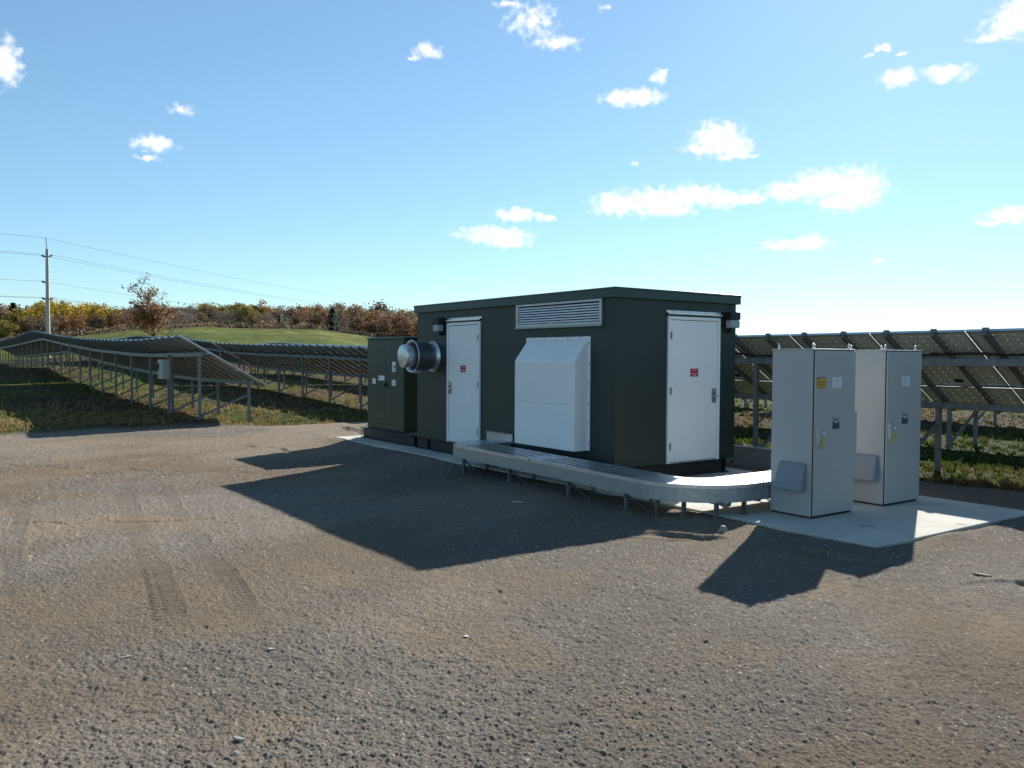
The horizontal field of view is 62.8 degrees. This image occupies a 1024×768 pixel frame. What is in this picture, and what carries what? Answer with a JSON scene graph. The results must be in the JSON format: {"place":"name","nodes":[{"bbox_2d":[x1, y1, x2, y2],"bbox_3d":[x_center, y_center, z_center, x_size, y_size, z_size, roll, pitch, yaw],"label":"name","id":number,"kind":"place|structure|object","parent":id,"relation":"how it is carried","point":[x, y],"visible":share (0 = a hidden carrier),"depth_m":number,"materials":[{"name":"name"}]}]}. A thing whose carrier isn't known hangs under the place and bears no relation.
{"place":"outdoors","nodes":[
{"label":"outdoors","id":0,"kind":"place"},
{"bbox_2d":[0,327,1023,767],"bbox_3d":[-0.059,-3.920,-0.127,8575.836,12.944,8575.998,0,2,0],"label":"ground","id":1,"kind":"structure","parent":0,"point":[196,569],"depth_m":6.02,"materials":[{"name":"grey gravel"}]},
{"bbox_2d":[0,303,20,320],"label":"autumn tree","id":2,"kind":"object","parent":1,"relation":"on","point":[6,310],"visible":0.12,"depth_m":257.68,"materials":[{"name":"brown plant"}]},
{"bbox_2d":[0,319,21,338],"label":"autumn tree","id":3,"kind":"object","parent":1,"relation":"on","point":[7,325],"visible":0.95,"depth_m":223.93,"materials":[{"name":"green plant"}]},
{"bbox_2d":[0,312,24,328],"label":"autumn tree","id":4,"kind":"object","parent":1,"relation":"on","point":[11,317],"visible":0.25,"depth_m":246.92,"materials":[{"name":"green plant"}]},
{"bbox_2d":[8,302,17,311],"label":"pine tree","id":5,"kind":"object","parent":1,"relation":"on","point":[12,306],"visible":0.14,"depth_m":268.95,"materials":[{"name":"green plant"}]},
{"bbox_2d":[4,305,34,316],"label":"autumn tree","id":6,"kind":"object","parent":1,"relation":"on","point":[17,311],"visible":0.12,"depth_m":259.63,"materials":[{"name":"yellow plant"}]},
{"bbox_2d":[0,337,49,367],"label":"solar table","id":7,"kind":"object","parent":1,"relation":"on","point":[16,348],"visible":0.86,"depth_m":68.61,"materials":[{"name":"metal"}]},
{"bbox_2d":[11,315,39,332],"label":"autumn tree","id":8,"kind":"object","parent":1,"relation":"on","point":[26,325],"visible":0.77,"depth_m":231.78,"materials":[{"name":"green plant"}]},
{"bbox_2d":[18,308,40,330],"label":"autumn tree","id":9,"kind":"object","parent":1,"relation":"on","point":[22,315],"visible":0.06,"depth_m":253.80,"materials":[{"name":"yellow plant"}]},
{"bbox_2d":[22,302,58,329],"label":"autumn tree","id":10,"kind":"object","parent":1,"relation":"on","point":[42,309],"visible":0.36,"depth_m":248.87,"materials":[{"name":"yellow plant"}]},
{"bbox_2d":[30,298,58,317],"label":"autumn tree","id":11,"kind":"object","parent":1,"relation":"on","point":[53,304],"visible":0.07,"depth_m":272.50,"materials":[{"name":"yellow plant"}]},
{"bbox_2d":[41,238,52,357],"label":"utility pole","id":12,"kind":"object","parent":1,"relation":"on","point":[47,298],"visible":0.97,"depth_m":89.61,"materials":[{"name":"wood"}]},
{"bbox_2d":[49,238,405,305],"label":"power line","id":13,"kind":"object","parent":12,"relation":"attached to","point":[207,272],"visible":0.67,"depth_m":114.17,"materials":[{"name":"metal"}]},
{"bbox_2d":[49,282,407,326],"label":"power line","id":14,"kind":"object","parent":12,"relation":"attached to","point":[209,306],"visible":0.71,"depth_m":116.69,"materials":[{"name":"metal"}]},
{"bbox_2d":[52,299,408,334],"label":"power line","id":15,"kind":"object","parent":12,"relation":"attached to","point":[211,319],"visible":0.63,"depth_m":115.97,"materials":[{"name":"metal"}]},
{"bbox_2d":[52,257,410,314],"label":"power line","id":16,"kind":"object","parent":12,"relation":"attached to","point":[212,287],"visible":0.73,"depth_m":116.41,"materials":[{"name":"metal"}]},
{"bbox_2d":[55,255,416,314],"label":"power line","id":17,"kind":"object","parent":12,"relation":"attached to","point":[216,286],"visible":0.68,"depth_m":116.35,"materials":[{"name":"metal"}]},
{"bbox_2d":[57,298,415,334],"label":"power line","id":18,"kind":"object","parent":12,"relation":"attached to","point":[212,318],"visible":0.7,"depth_m":114.72,"materials":[{"name":"metal"}]},
{"bbox_2d":[37,313,56,330],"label":"autumn tree","id":19,"kind":"object","parent":1,"relation":"on","point":[45,322],"visible":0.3,"depth_m":244.40,"materials":[{"name":"brown plant"}]},
{"bbox_2d":[38,316,61,333],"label":"autumn tree","id":20,"kind":"object","parent":1,"relation":"on","point":[54,319],"visible":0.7,"depth_m":233.24,"materials":[{"name":"brown plant"}]},
{"bbox_2d":[14,330,100,380],"bbox_3d":[-28.421,-1.817,51.981,2.366,2.949,23.625,-1,2,-35],"label":"solar table","id":21,"kind":"object","parent":1,"relation":"on","point":[47,344],"visible":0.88,"depth_m":51.31,"materials":[{"name":"metal"}]},
{"bbox_2d":[51,299,73,315],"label":"autumn tree","id":22,"kind":"object","parent":1,"relation":"on","point":[64,304],"visible":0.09,"depth_m":268.04,"materials":[{"name":"yellow plant"}]},
{"bbox_2d":[51,312,74,329],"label":"autumn tree","id":23,"kind":"object","parent":1,"relation":"on","point":[61,315],"visible":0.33,"depth_m":240.46,"materials":[{"name":"brown plant"}]},
{"bbox_2d":[54,316,72,335],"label":"autumn tree","id":24,"kind":"object","parent":1,"relation":"on","point":[64,325],"visible":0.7,"depth_m":238.07,"materials":[{"name":"brown plant"}]},
{"bbox_2d":[50,305,77,319],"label":"autumn tree","id":25,"kind":"object","parent":1,"relation":"on","point":[64,310],"visible":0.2,"depth_m":255.26,"materials":[{"name":"yellow plant"}]},
{"bbox_2d":[67,315,88,330],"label":"autumn tree","id":26,"kind":"object","parent":1,"relation":"on","point":[76,322],"visible":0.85,"depth_m":236.67,"materials":[{"name":"brown plant"}]},
{"bbox_2d":[69,309,89,326],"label":"autumn tree","id":27,"kind":"object","parent":1,"relation":"on","point":[83,318],"visible":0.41,"depth_m":246.46,"materials":[{"name":"plant"}]},
{"bbox_2d":[67,302,92,324],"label":"autumn tree","id":28,"kind":"object","parent":1,"relation":"on","point":[82,307],"visible":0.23,"depth_m":262.70,"materials":[{"name":"yellow plant"}]},
{"bbox_2d":[85,313,104,326],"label":"autumn tree","id":29,"kind":"object","parent":1,"relation":"on","point":[89,318],"visible":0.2,"depth_m":246.43,"materials":[{"name":"brown plant"}]},
{"bbox_2d":[88,314,103,329],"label":"autumn tree","id":30,"kind":"object","parent":1,"relation":"on","point":[95,324],"visible":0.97,"depth_m":235.63,"materials":[{"name":"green plant"}]},
{"bbox_2d":[88,305,112,321],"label":"autumn tree","id":31,"kind":"object","parent":1,"relation":"on","point":[96,309],"visible":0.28,"depth_m":263.54,"materials":[{"name":"yellow plant"}]},
{"bbox_2d":[94,302,113,318],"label":"autumn tree","id":32,"kind":"object","parent":1,"relation":"on","point":[102,308],"visible":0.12,"depth_m":275.22,"materials":[{"name":"yellow plant"}]},
{"bbox_2d":[105,311,120,328],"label":"autumn tree","id":33,"kind":"object","parent":1,"relation":"on","point":[112,323],"visible":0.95,"depth_m":238.33,"materials":[{"name":"brown plant"}]},
{"bbox_2d":[120,314,132,328],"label":"autumn tree","id":34,"kind":"object","parent":1,"relation":"on","point":[122,321],"visible":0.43,"depth_m":244.52,"materials":[{"name":"brown plant"}]},
{"bbox_2d":[112,272,184,336],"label":"oak tree","id":35,"kind":"object","parent":1,"relation":"on","point":[148,317],"visible":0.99,"depth_m":116.67,"materials":[{"name":"brown plant"}]},
{"bbox_2d":[59,335,267,421],"bbox_3d":[-14.526,-0.538,32.249,2.366,3.062,23.629,-1,2,-35],"label":"solar table","id":36,"kind":"object","parent":1,"relation":"on","point":[191,360],"visible":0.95,"depth_m":26.85,"materials":[{"name":"metal"}]},
{"bbox_2d":[157,355,170,413],"bbox_3d":[-10.215,0.079,24.694,0.350,1.850,0.660,-1,2,-35],"label":"combiner box","id":37,"kind":"object","parent":1,"relation":"on","point":[163,368],"visible":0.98,"depth_m":24.63,"materials":[{"name":"grey paint"}]},
{"bbox_2d":[157,361,162,377],"bbox_3d":[-10.330,-0.429,24.596,0.058,0.510,0.600,-1,2,-35],"label":"door","id":38,"kind":"structure","parent":37,"relation":"in","point":[160,363],"depth_m":24.55,"materials":[{"name":"grey paint"}]},
{"bbox_2d":[154,321,192,337],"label":"bare shrub","id":39,"kind":"object","parent":1,"relation":"on","point":[172,331],"visible":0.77,"depth_m":111.20,"materials":[{"name":"brown plant"}]},
{"bbox_2d":[167,313,181,323],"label":"autumn tree","id":40,"kind":"object","parent":1,"relation":"on","point":[174,319],"visible":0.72,"depth_m":246.63,"materials":[{"name":"brown plant"}]},
{"bbox_2d":[179,314,195,324],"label":"autumn tree","id":41,"kind":"object","parent":1,"relation":"on","point":[184,318],"visible":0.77,"depth_m":247.70,"materials":[{"name":"brown plant"}]},
{"bbox_2d":[126,336,249,370],"bbox_3d":[-22.319,-1.797,56.275,2.366,3.140,23.625,-1,2,-35],"label":"solar table","id":42,"kind":"object","parent":1,"relation":"on","point":[214,348],"visible":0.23,"depth_m":48.24,"materials":[{"name":"metal"}]},
{"bbox_2d":[183,301,202,313],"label":"autumn tree","id":43,"kind":"object","parent":1,"relation":"on","point":[191,307],"visible":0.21,"depth_m":284.19,"materials":[{"name":"brown plant"}]},
{"bbox_2d":[196,312,208,323],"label":"autumn tree","id":44,"kind":"object","parent":1,"relation":"on","point":[201,316],"visible":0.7,"depth_m":251.28,"materials":[{"name":"brown plant"}]},
{"bbox_2d":[0,315,410,340],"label":"undergrowth","id":45,"kind":"object","parent":1,"relation":"on","point":[88,330],"visible":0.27,"depth_m":246.59,"materials":[{"name":"brown plant"}]},
{"bbox_2d":[197,302,217,315],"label":"autumn tree","id":46,"kind":"object","parent":1,"relation":"on","point":[203,308],"visible":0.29,"depth_m":272.07,"materials":[{"name":"green plant"}]},
{"bbox_2d":[200,306,223,322],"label":"autumn tree","id":47,"kind":"object","parent":1,"relation":"on","point":[210,310],"visible":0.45,"depth_m":263.44,"materials":[{"name":"brown plant"}]},
{"bbox_2d":[212,311,229,322],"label":"autumn tree","id":48,"kind":"object","parent":1,"relation":"on","point":[226,314],"visible":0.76,"depth_m":253.71,"materials":[{"name":"brown plant"}]},
{"bbox_2d":[214,306,231,324],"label":"autumn tree","id":49,"kind":"object","parent":1,"relation":"on","point":[226,308],"visible":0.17,"depth_m":273.91,"materials":[{"name":"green plant"}]},
{"bbox_2d":[215,308,231,324],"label":"autumn tree","id":50,"kind":"object","parent":1,"relation":"on","point":[229,316],"visible":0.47,"depth_m":257.78,"materials":[{"name":"brown plant"}]},
{"bbox_2d":[226,303,246,320],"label":"autumn tree","id":51,"kind":"object","parent":1,"relation":"on","point":[234,307],"visible":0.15,"depth_m":272.69,"materials":[{"name":"green plant"}]},
{"bbox_2d":[229,310,244,323],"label":"autumn tree","id":52,"kind":"object","parent":1,"relation":"on","point":[238,319],"visible":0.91,"depth_m":249.89,"materials":[{"name":"brown plant"}]},
{"bbox_2d":[233,736,243,741],"bbox_3d":[-1.308,1.698,4.019,0.064,0.012,0.027,4,6,23],"label":"pale stone","id":53,"kind":"object","parent":1,"relation":"on","point":[238,738],"visible":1,"depth_m":4.01,"materials":[{"name":"white stone"}]},
{"bbox_2d":[228,305,257,323],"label":"autumn tree","id":54,"kind":"object","parent":1,"relation":"on","point":[248,309],"visible":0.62,"depth_m":254.02,"materials":[{"name":"green plant"}]},
{"bbox_2d":[244,313,260,325],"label":"autumn tree","id":55,"kind":"object","parent":1,"relation":"on","point":[252,319],"visible":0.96,"depth_m":248.85,"materials":[{"name":"brown plant"}]},
{"bbox_2d":[256,299,274,313],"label":"autumn tree","id":56,"kind":"object","parent":1,"relation":"on","point":[268,310],"visible":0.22,"depth_m":297.96,"materials":[{"name":"brown plant"}]},
{"bbox_2d":[258,313,273,325],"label":"autumn tree","id":57,"kind":"object","parent":1,"relation":"on","point":[263,316],"visible":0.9,"depth_m":251.84,"materials":[{"name":"brown plant"}]},
{"bbox_2d":[270,309,283,321],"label":"autumn tree","id":58,"kind":"object","parent":1,"relation":"on","point":[277,312],"visible":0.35,"depth_m":275.68,"materials":[{"name":"brown plant"}]},
{"bbox_2d":[269,305,291,317],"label":"autumn tree","id":59,"kind":"object","parent":1,"relation":"on","point":[282,308],"visible":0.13,"depth_m":291.73,"materials":[{"name":"brown plant"}]},
{"bbox_2d":[280,307,298,320],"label":"autumn tree","id":60,"kind":"object","parent":1,"relation":"on","point":[288,312],"visible":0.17,"depth_m":283.31,"materials":[{"name":"brown plant"}]},
{"bbox_2d":[215,342,367,408],"bbox_3d":[-8.425,-0.478,36.545,2.366,2.931,23.630,-1,2,-35],"label":"solar table","id":61,"kind":"object","parent":1,"relation":"on","point":[341,360],"visible":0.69,"depth_m":37.04,"materials":[{"name":"metal"}]},
{"bbox_2d":[290,313,304,324],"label":"autumn tree","id":62,"kind":"object","parent":1,"relation":"on","point":[295,320],"visible":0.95,"depth_m":255.55,"materials":[{"name":"brown plant"}]},
{"bbox_2d":[291,309,307,321],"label":"autumn tree","id":63,"kind":"object","parent":1,"relation":"on","point":[302,312],"visible":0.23,"depth_m":271.48,"materials":[{"name":"brown plant"}]},
{"bbox_2d":[296,305,310,320],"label":"autumn tree","id":64,"kind":"object","parent":1,"relation":"on","point":[305,311],"visible":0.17,"depth_m":280.44,"materials":[{"name":"brown plant"}]},
{"bbox_2d":[245,342,365,382],"bbox_3d":[-16.220,-1.622,60.574,2.317,2.744,23.625,-1,2,-35],"label":"solar table","id":65,"kind":"object","parent":1,"relation":"on","point":[326,378],"visible":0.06,"depth_m":56.55,"materials":[{"name":"metal"}]},
{"bbox_2d":[306,309,321,323],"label":"autumn tree","id":66,"kind":"object","parent":1,"relation":"on","point":[311,312],"visible":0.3,"depth_m":265.59,"materials":[{"name":"brown plant"}]},
{"bbox_2d":[308,311,325,325],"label":"autumn tree","id":67,"kind":"object","parent":1,"relation":"on","point":[321,319],"visible":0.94,"depth_m":253.23,"materials":[{"name":"brown plant"}]},
{"bbox_2d":[325,307,341,331],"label":"pine tree","id":68,"kind":"object","parent":1,"relation":"on","point":[332,312],"visible":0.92,"depth_m":251.03,"materials":[{"name":"green plant"}]},
{"bbox_2d":[335,309,350,327],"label":"autumn tree","id":69,"kind":"object","parent":1,"relation":"on","point":[343,313],"visible":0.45,"depth_m":269.22,"materials":[{"name":"brown plant"}]},
{"bbox_2d":[330,306,355,328],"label":"autumn tree","id":70,"kind":"object","parent":1,"relation":"on","point":[342,308],"visible":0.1,"depth_m":281.42,"materials":[{"name":"brown plant"}]},
{"bbox_2d":[337,317,350,329],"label":"autumn tree","id":71,"kind":"object","parent":1,"relation":"on","point":[343,319],"visible":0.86,"depth_m":259.10,"materials":[{"name":"brown plant"}]},
{"bbox_2d":[345,305,365,328],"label":"autumn tree","id":72,"kind":"object","parent":1,"relation":"on","point":[355,310],"visible":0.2,"depth_m":282.91,"materials":[{"name":"brown plant"}]},
{"bbox_2d":[348,315,367,331],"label":"autumn tree","id":73,"kind":"object","parent":1,"relation":"on","point":[357,320],"visible":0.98,"depth_m":257.87,"materials":[{"name":"brown plant"}]},
{"bbox_2d":[347,315,368,329],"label":"autumn tree","id":74,"kind":"object","parent":1,"relation":"on","point":[350,318],"visible":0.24,"depth_m":269.11,"materials":[{"name":"brown plant"}]},
{"bbox_2d":[355,309,375,319],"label":"autumn tree","id":75,"kind":"object","parent":1,"relation":"on","point":[366,313],"visible":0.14,"depth_m":276.74,"materials":[{"name":"brown plant"}]},
{"bbox_2d":[364,318,379,333],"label":"autumn tree","id":76,"kind":"object","parent":1,"relation":"on","point":[370,326],"visible":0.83,"depth_m":258.45,"materials":[{"name":"brown plant"}]},
{"bbox_2d":[361,309,382,332],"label":"autumn tree","id":77,"kind":"object","parent":1,"relation":"on","point":[372,313],"visible":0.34,"depth_m":270.90,"materials":[{"name":"brown plant"}]},
{"bbox_2d":[368,299,396,323],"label":"autumn tree","id":78,"kind":"object","parent":1,"relation":"on","point":[379,306],"visible":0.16,"depth_m":308.41,"materials":[{"name":"brown plant"}]},
{"bbox_2d":[375,306,392,324],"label":"autumn tree","id":79,"kind":"object","parent":1,"relation":"on","point":[388,314],"visible":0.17,"depth_m":276.43,"materials":[{"name":"brown plant"}]},
{"bbox_2d":[374,314,395,335],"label":"autumn tree","id":80,"kind":"object","parent":1,"relation":"on","point":[383,320],"visible":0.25,"depth_m":263.96,"materials":[{"name":"brown plant"}]},
{"bbox_2d":[377,319,394,336],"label":"autumn tree","id":81,"kind":"object","parent":1,"relation":"on","point":[383,328],"visible":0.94,"depth_m":251.59,"materials":[{"name":"brown plant"}]},
{"bbox_2d":[382,306,410,316],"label":"autumn tree","id":82,"kind":"object","parent":1,"relation":"on","point":[395,313],"visible":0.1,"depth_m":288.21,"materials":[{"name":"brown plant"}]},
{"bbox_2d":[387,309,408,336],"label":"autumn tree","id":83,"kind":"object","parent":1,"relation":"on","point":[395,316],"visible":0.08,"depth_m":272.60,"materials":[{"name":"brown plant"}]},
{"bbox_2d":[385,312,411,336],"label":"autumn tree","id":84,"kind":"object","parent":1,"relation":"on","point":[400,317],"visible":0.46,"depth_m":262.60,"materials":[{"name":"brown plant"}]},
{"bbox_2d":[394,319,415,336],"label":"autumn tree","id":85,"kind":"object","parent":1,"relation":"on","point":[404,330],"visible":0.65,"depth_m":249.13,"materials":[{"name":"brown plant"}]},
{"bbox_2d":[408,317,417,336],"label":"autumn tree","id":86,"kind":"object","parent":1,"relation":"on","point":[414,329],"visible":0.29,"depth_m":245.44,"materials":[{"name":"brown plant"}]},
{"bbox_2d":[0,355,1023,491],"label":"field grass","id":87,"kind":"structure","parent":1,"relation":"on","point":[963,478],"depth_m":24.68,"materials":[{"name":"green plant"}]},
{"bbox_2d":[453,439,770,517],"bbox_3d":[1.858,1.239,12.278,3.466,0.506,5.462,-1,2,-35],"label":"cable tray","id":88,"kind":"object","parent":1,"relation":"on","point":[727,490],"visible":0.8,"depth_m":10.27,"materials":[{"name":"metal"}]},
{"bbox_2d":[334,435,1023,547],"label":"concrete pad","id":89,"kind":"object","parent":1,"relation":"on","point":[876,526],"visible":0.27,"depth_m":9.51,"materials":[{"name":"grey concrete"}]},
{"bbox_2d":[361,336,417,446],"bbox_3d":[-1.961,0.097,17.984,1.780,2.178,2.500,-1,2,-35],"label":"pad transformer","id":90,"kind":"object","parent":89,"relation":"on","point":[392,400],"visible":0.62,"depth_m":17.46,"materials":[{"name":"green paint"}]},
{"bbox_2d":[368,341,384,423],"bbox_3d":[-2.910,-0.049,18.029,0.016,1.750,0.837,-1,2,-35],"label":"door","id":91,"kind":"structure","parent":90,"relation":"in","point":[376,349],"depth_m":18.01,"materials":[{"name":"green paint"}]},
{"bbox_2d":[385,340,403,425],"bbox_3d":[-2.424,-0.024,17.339,0.016,1.750,0.835,-1,2,-35],"label":"door","id":92,"kind":"structure","parent":90,"relation":"in","point":[394,395],"depth_m":17.35,"materials":[{"name":"green paint"}]},
{"bbox_2d":[397,286,741,475],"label":"equipment building","id":93,"kind":"structure","parent":89,"relation":"on","point":[638,378],"depth_m":12.56,"materials":[{"name":"green paint"}]},
{"bbox_2d":[446,321,480,442],"bbox_3d":[-0.878,-0.014,14.827,0.068,2.150,1.095,-1,2,-35],"label":"door","id":94,"kind":"structure","parent":93,"relation":"in","point":[463,415],"depth_m":14.82,"materials":[{"name":"white paint"}]},
{"bbox_2d":[666,316,720,463],"bbox_3d":[2.717,0.082,12.491,1.110,2.150,0.068,-1,2,-35],"label":"door","id":95,"kind":"structure","parent":93,"relation":"in","point":[693,343],"depth_m":12.48,"materials":[{"name":"white paint"}]},
{"bbox_2d":[770,343,856,518],"bbox_3d":[3.498,0.510,9.680,1.006,1.951,0.652,-1,2,-35],"label":"control cabinet","id":96,"kind":"object","parent":89,"relation":"on","point":[814,435],"visible":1,"depth_m":9.47,"materials":[{"name":"grey metal"}]},
{"bbox_2d":[850,345,921,505],"bbox_3d":[4.614,0.491,10.465,0.902,1.951,0.652,-1,2,-35],"label":"control cabinet","id":97,"kind":"object","parent":89,"relation":"on","point":[888,411],"visible":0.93,"depth_m":10.25,"materials":[{"name":"grey metal"}]},
{"bbox_2d":[718,525,726,531],"bbox_3d":[2.226,1.537,8.877,0.110,0.082,0.111,0,2,-22],"label":"rock","id":98,"kind":"object","parent":1,"relation":"on","point":[722,528],"visible":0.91,"depth_m":8.85,"materials":[{"name":"stone"}]},
{"bbox_2d":[726,444,770,465],"bbox_3d":[2.695,1.215,15.796,0.180,0.468,7.700,-1,2,-35],"label":"cable tray","id":99,"kind":"object","parent":1,"relation":"on","point":[752,454],"visible":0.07,"depth_m":13.88,"materials":[{"name":"metal"}]},
{"bbox_2d":[744,399,766,407],"bbox_3d":[3.757,-0.622,45.112,2.317,2.910,23.625,-1,2,-35],"label":"solar table","id":100,"kind":"object","parent":1,"relation":"on","point":[746,403],"visible":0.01,"depth_m":35.55,"materials":[{"name":"metal"}]},
{"bbox_2d":[759,409,977,448],"bbox_3d":[11.649,0.458,20.986,2.317,2.789,23.625,-1,2,-35],"label":"solar table","id":101,"kind":"object","parent":1,"relation":"on","point":[949,440],"visible":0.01,"depth_m":21.38,"materials":[{"name":"metal"}]},
{"bbox_2d":[735,327,1023,470],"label":"solar table","id":102,"kind":"object","parent":1,"relation":"on","point":[982,369],"visible":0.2,"depth_m":14.25,"materials":[{"name":"metal"}]},
{"bbox_2d":[978,411,996,423],"bbox_3d":[17.730,0.340,25.261,2.317,2.758,23.625,-1,2,-35],"label":"solar table","id":103,"kind":"object","parent":1,"relation":"on","point":[994,417],"depth_m":28.43,"materials":[{"name":"metal"}]},
{"bbox_2d":[0,0,1023,334],"label":"sky","id":104,"kind":"structure","parent":0,"point":[829,166],"materials":[{"name":"blue"}]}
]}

